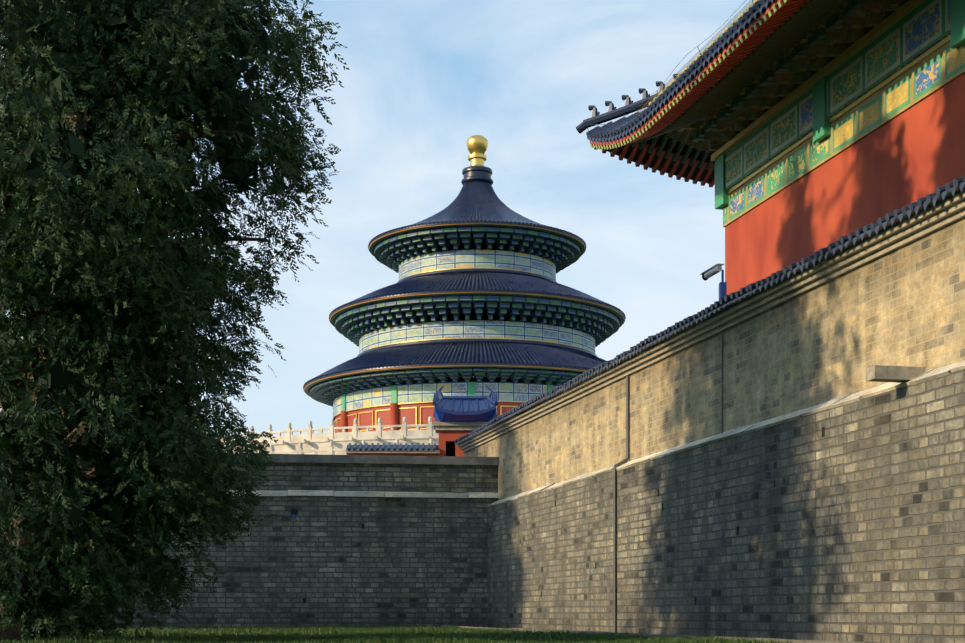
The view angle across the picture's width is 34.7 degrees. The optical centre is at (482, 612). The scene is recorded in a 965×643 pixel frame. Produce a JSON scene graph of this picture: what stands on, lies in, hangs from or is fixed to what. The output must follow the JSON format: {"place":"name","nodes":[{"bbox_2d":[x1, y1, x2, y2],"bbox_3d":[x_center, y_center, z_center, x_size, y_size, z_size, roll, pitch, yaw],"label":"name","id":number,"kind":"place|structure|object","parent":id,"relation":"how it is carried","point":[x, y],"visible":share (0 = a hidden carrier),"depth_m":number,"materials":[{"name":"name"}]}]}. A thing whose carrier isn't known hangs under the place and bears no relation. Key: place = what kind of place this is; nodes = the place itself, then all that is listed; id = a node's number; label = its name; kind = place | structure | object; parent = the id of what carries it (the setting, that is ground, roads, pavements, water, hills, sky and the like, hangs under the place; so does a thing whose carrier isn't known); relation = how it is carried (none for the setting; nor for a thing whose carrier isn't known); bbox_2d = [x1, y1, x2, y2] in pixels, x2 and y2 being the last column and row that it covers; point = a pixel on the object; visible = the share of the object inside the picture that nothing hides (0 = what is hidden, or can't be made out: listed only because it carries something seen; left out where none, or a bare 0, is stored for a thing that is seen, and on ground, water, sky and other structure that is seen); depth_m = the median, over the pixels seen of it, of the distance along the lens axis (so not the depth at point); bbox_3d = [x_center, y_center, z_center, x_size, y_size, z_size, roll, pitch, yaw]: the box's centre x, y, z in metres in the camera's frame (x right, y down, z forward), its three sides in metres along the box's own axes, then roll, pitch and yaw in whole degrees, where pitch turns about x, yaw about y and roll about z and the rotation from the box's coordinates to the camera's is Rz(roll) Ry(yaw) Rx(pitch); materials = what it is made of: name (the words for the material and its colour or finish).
{"place":"outdoors","nodes":[
{"label":"outdoors","id":0,"kind":"place"},
{"bbox_2d":[0,0,753,441],"label":"sky","id":1,"kind":"structure","parent":0,"point":[424,78],"materials":[{"name":"blue"}]},
{"bbox_2d":[0,624,809,642],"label":"lawn grass","id":2,"kind":"structure","parent":0,"point":[309,634],"depth_m":20.60,"materials":[{"name":"green plant"}]},
{"bbox_2d":[0,0,349,640],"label":"cypress tree","id":3,"kind":"object","parent":2,"relation":"on","point":[140,39],"depth_m":17.76,"materials":[{"name":"green plant"}]},
{"bbox_2d":[346,386,497,456],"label":"gate","id":4,"kind":"structure","parent":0,"point":[456,417],"depth_m":43.35,"materials":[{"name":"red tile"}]},
{"bbox_2d":[576,0,964,294],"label":"building","id":5,"kind":"structure","parent":0,"point":[793,131],"depth_m":24.12,"materials":[{"name":"red plaster"},{"name":"blue-grey roof tile"},{"name":"painted wood"}]},
{"label":"lawn","id":6,"kind":"structure","parent":0,"visible":0},
{"bbox_2d":[65,453,498,627],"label":"terrace wall","id":7,"kind":"structure","parent":6,"relation":"on","point":[413,552],"depth_m":37.24,"materials":[{"name":"grey brick"}]},
{"bbox_2d":[291,509,297,518],"bbox_3d":[-4.509,-2.355,36.973,0.161,0.228,0.144,0,0,-1],"label":"drain hole","id":8,"kind":"object","parent":7,"relation":"attached to","point":[294,512],"depth_m":37.00,"materials":[{"name":"black"}]},
{"bbox_2d":[214,427,823,604],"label":"wall weep holes","id":9,"kind":"object","parent":7,"relation":"attached to","point":[362,527],"depth_m":25.55,"materials":[{"name":"black"}]},
{"bbox_2d":[216,416,438,454],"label":"balustrade","id":10,"kind":"object","parent":6,"relation":"on","point":[332,442],"visible":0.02,"depth_m":97.31,"materials":[{"name":"white stone"}]},
{"bbox_2d":[303,135,625,432],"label":"temple hall of prayer","id":11,"kind":"structure","parent":10,"relation":"on","point":[481,295],"depth_m":112.05,"materials":[{"name":"blue tile"}]},
{"bbox_2d":[441,625,874,642],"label":"curb","id":12,"kind":"structure","parent":6,"relation":"on","point":[680,636],"depth_m":20.99,"materials":[{"name":"stone"}]},
{"bbox_2d":[464,217,964,642],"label":"platform wall","id":13,"kind":"structure","parent":6,"relation":"on","point":[851,523],"depth_m":21.29,"materials":[{"name":"grey brick"}]},
{"bbox_2d":[613,332,722,632],"bbox_3d":[2.983,-1.944,25.689,0.358,4.650,4.574,0,0,-13],"label":"downpipe","id":14,"kind":"object","parent":13,"relation":"attached to","point":[627,395],"depth_m":27.71,"materials":[{"name":"grey metal"}]},
{"bbox_2d":[454,174,964,452],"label":"wall roof tiles","id":15,"kind":"object","parent":13,"relation":"on","point":[939,208],"depth_m":21.80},
{"bbox_2d":[700,263,726,298],"bbox_3d":[3.743,-5.070,24.702,0.214,1.002,0.662,0,0,-23],"label":"cctv camera","id":16,"kind":"object","parent":15,"relation":"attached to","point":[707,274],"visible":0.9,"depth_m":24.67,"materials":[{"name":"grey metal"}]},
{"bbox_2d":[866,365,924,382],"bbox_3d":[4.672,-2.696,17.476,0.620,0.154,0.220,0,0,-13],"label":"stone water spout","id":17,"kind":"object","parent":13,"relation":"on","point":[884,373],"visible":0.93,"depth_m":17.37,"materials":[{"name":"grey stone"}]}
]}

